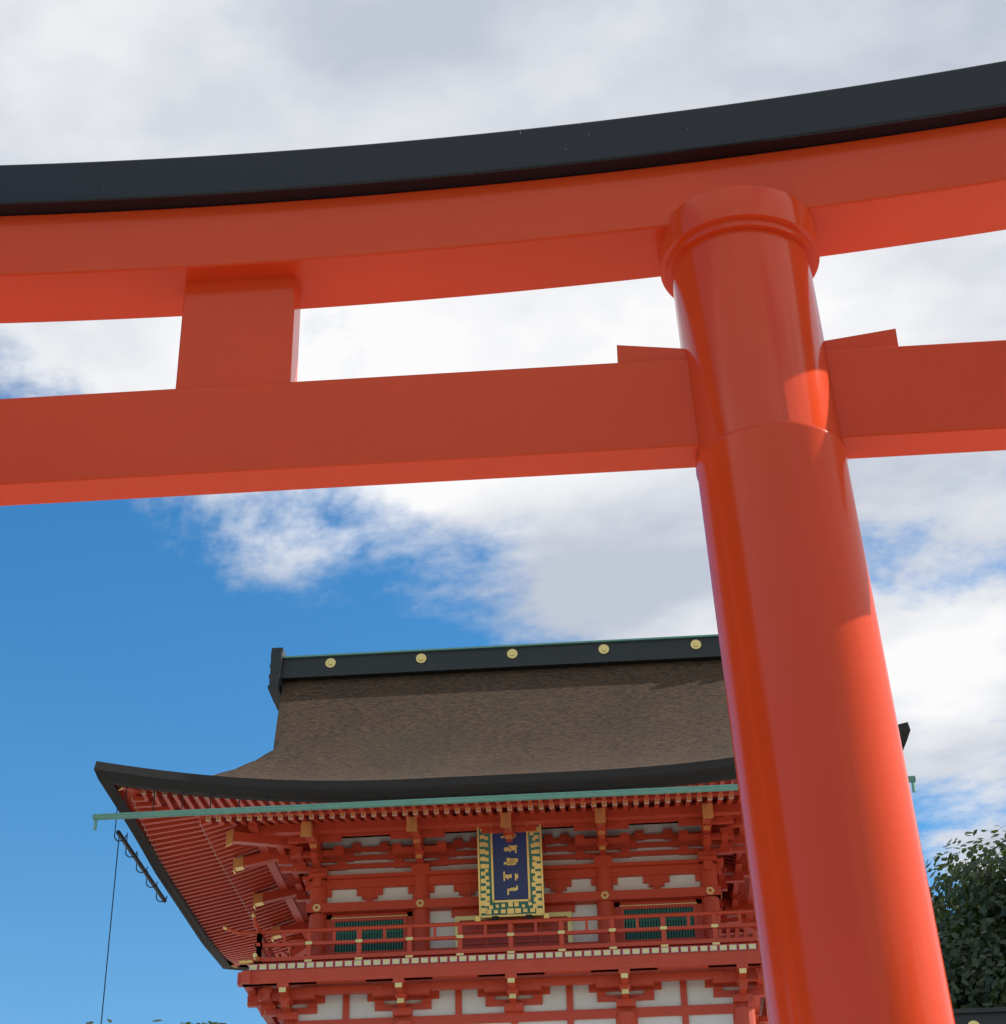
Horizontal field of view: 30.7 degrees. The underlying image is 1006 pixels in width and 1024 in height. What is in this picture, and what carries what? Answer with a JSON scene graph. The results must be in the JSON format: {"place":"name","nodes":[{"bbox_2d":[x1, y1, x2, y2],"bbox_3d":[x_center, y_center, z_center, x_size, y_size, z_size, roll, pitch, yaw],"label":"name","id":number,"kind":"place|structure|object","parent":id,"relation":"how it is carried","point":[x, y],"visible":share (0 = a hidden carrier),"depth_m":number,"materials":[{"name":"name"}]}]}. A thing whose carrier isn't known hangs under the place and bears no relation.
{"place":"outdoors","nodes":[
{"label":"outdoors","id":0,"kind":"place"},
{"bbox_2d":[85,1019,225,1023],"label":"tree","id":1,"kind":"object","parent":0,"point":[110,1021],"visible":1,"depth_m":90.74,"materials":[{"name":"green plant"}]},
{"bbox_2d":[101,774,734,1023],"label":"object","id":2,"kind":"object","parent":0,"point":[123,839],"visible":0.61,"depth_m":39.98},
{"bbox_2d":[121,779,767,1023],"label":"timber framework","id":3,"kind":"object","parent":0,"point":[284,868],"depth_m":41.11,"materials":[{"name":"red wood"}]},
{"bbox_2d":[114,660,733,837],"bbox_3d":[0.322,6.422,45.928,17.340,5.794,13.340,-3,-32,3],"label":"roof","id":4,"kind":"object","parent":3,"relation":"on","point":[518,721],"visible":0.35,"depth_m":44.37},
{"bbox_2d":[274,681,298,747],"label":"roof gable edge","id":5,"kind":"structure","parent":4,"relation":"attached to","point":[288,691],"depth_m":46.30,"materials":[{"name":"brown wood"}]},
{"bbox_2d":[94,722,909,970],"bbox_3d":[0.376,8.798,44.472,17.400,1.020,13.400,-3,-32,3],"label":"roof eave edge","id":6,"kind":"object","parent":4,"relation":"attached to","point":[109,776],"visible":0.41,"depth_m":39.06,"materials":[{"name":"black wood"}]},
{"bbox_2d":[118,786,754,1005],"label":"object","id":7,"kind":"object","parent":3,"relation":"attached to","point":[505,820],"visible":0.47,"depth_m":40.34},
{"bbox_2d":[116,771,756,962],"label":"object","id":8,"kind":"structure","parent":3,"relation":"attached to","point":[588,805],"depth_m":40.86,"materials":[{"name":"red wood"}]},
{"bbox_2d":[460,917,567,946],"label":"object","id":9,"kind":"structure","parent":3,"relation":"attached to","point":[521,925],"depth_m":41.19,"materials":[{"name":"red wood"}]},
{"bbox_2d":[334,907,694,951],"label":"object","id":10,"kind":"object","parent":3,"relation":"attached to","point":[401,930],"visible":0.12,"depth_m":41.21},
{"bbox_2d":[335,907,693,951],"bbox_3d":[0.419,10.711,43.299,8.900,0.770,4.900,-3,-32,3],"label":"window lattice","id":11,"kind":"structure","parent":3,"relation":"attached to","point":[625,927],"depth_m":41.22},
{"bbox_2d":[268,637,720,709],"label":"roof ridge","id":12,"kind":"structure","parent":0,"point":[282,670],"depth_m":47.19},
{"bbox_2d":[282,634,717,658],"bbox_3d":[0.258,3.621,47.645,12.410,0.082,0.740,-3,-32,3],"label":"ridge cap","id":13,"kind":"object","parent":12,"relation":"on","point":[501,646],"visible":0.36,"depth_m":47.34,"materials":[{"name":"metal"}]},
{"bbox_2d":[325,640,700,667],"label":"ridge ornaments","id":14,"kind":"object","parent":12,"relation":"attached to","point":[511,654],"visible":0.48,"depth_m":47.22},
{"bbox_2d":[0,0,1005,1023],"label":"sky","id":15,"kind":"structure","parent":0,"point":[140,632],"materials":[{"name":"blue"}]},
{"bbox_2d":[492,832,528,900],"bbox_3d":[0.159,7.760,41.406,0.780,1.962,0.445,-3,-32,3],"label":"plaque panel","id":16,"kind":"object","parent":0,"point":[500,857],"depth_m":41.30,"materials":[{"name":"blue wood"}]},
{"bbox_2d":[925,825,1005,1008],"bbox_3d":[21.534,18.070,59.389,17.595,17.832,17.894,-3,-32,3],"label":"tree","id":17,"kind":"object","parent":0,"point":[988,980],"visible":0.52,"depth_m":60.16,"materials":[{"name":"green plant"}]},
{"bbox_2d":[930,863,1004,953],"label":"tree","id":18,"kind":"object","parent":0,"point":[940,908],"visible":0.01,"depth_m":68.61,"materials":[{"name":"green plant"}]},
{"bbox_2d":[953,1007,1005,1023],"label":"roof ridge","id":19,"kind":"structure","parent":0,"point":[993,1015],"depth_m":32.81,"materials":[{"name":"black"}]},
{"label":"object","id":20,"kind":"object","parent":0,"visible":0},
{"bbox_2d":[92,776,915,829],"bbox_3d":[-0.071,6.161,38.683,17.412,0.322,0.188,-3,-32,3],"label":"rain gutter","id":21,"kind":"object","parent":20,"relation":"on","point":[429,801],"visible":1,"depth_m":38.77,"materials":[{"name":"teal metal"}]},
{"bbox_2d":[475,810,548,920],"bbox_3d":[0.158,7.753,41.387,1.660,2.851,0.671,-3,-32,3],"label":"gilt plaque","id":22,"kind":"object","parent":20,"relation":"attached to","point":[539,911],"visible":0.63,"depth_m":41.17,"materials":[{"name":"gold metal"}]},
{"bbox_2d":[479,810,542,915],"bbox_3d":[0.158,7.756,41.397,1.400,2.612,0.602,-3,-32,3],"label":"plaque frame inlay","id":23,"kind":"object","parent":22,"relation":"attached to","point":[527,906],"depth_m":41.19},
{"bbox_2d":[492,832,544,920],"bbox_3d":[0.166,7.861,41.436,1.460,2.829,0.692,-3,-32,3],"label":"plaque frame edge","id":24,"kind":"object","parent":20,"relation":"attached to","point":[530,916],"visible":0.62,"depth_m":40.88,"materials":[{"name":"red wood"}]},
{"label":"shrine approach paving","id":25,"kind":"structure","parent":0,"visible":0},
{"bbox_2d":[672,228,954,1023],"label":"torii pillar","id":26,"kind":"structure","parent":25,"relation":"on","point":[846,927],"depth_m":11.15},
{"bbox_2d":[658,185,819,297],"bbox_3d":[1.712,-1.867,13.332,1.156,0.332,1.156,-3,-32,3],"label":"pillar capital ring","id":27,"kind":"object","parent":26,"relation":"on","point":[694,220],"visible":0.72,"depth_m":12.92,"materials":[{"name":"red paint"}]},
{"bbox_2d":[0,118,1005,322],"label":"torii upper lintel","id":28,"kind":"structure","parent":27,"relation":"on","point":[900,189],"depth_m":13.38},
{"bbox_2d":[0,275,1005,505],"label":"torii tie beam","id":29,"kind":"structure","parent":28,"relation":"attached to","point":[239,409],"depth_m":12.62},
{"bbox_2d":[617,329,897,362],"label":"wedges","id":30,"kind":"object","parent":29,"relation":"on","point":[878,339],"visible":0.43,"depth_m":12.75,"materials":[{"name":"red wood"}]},
{"bbox_2d":[0,61,1005,215],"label":"torii top cap","id":31,"kind":"object","parent":28,"relation":"on","point":[967,95],"visible":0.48,"depth_m":13.47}
]}

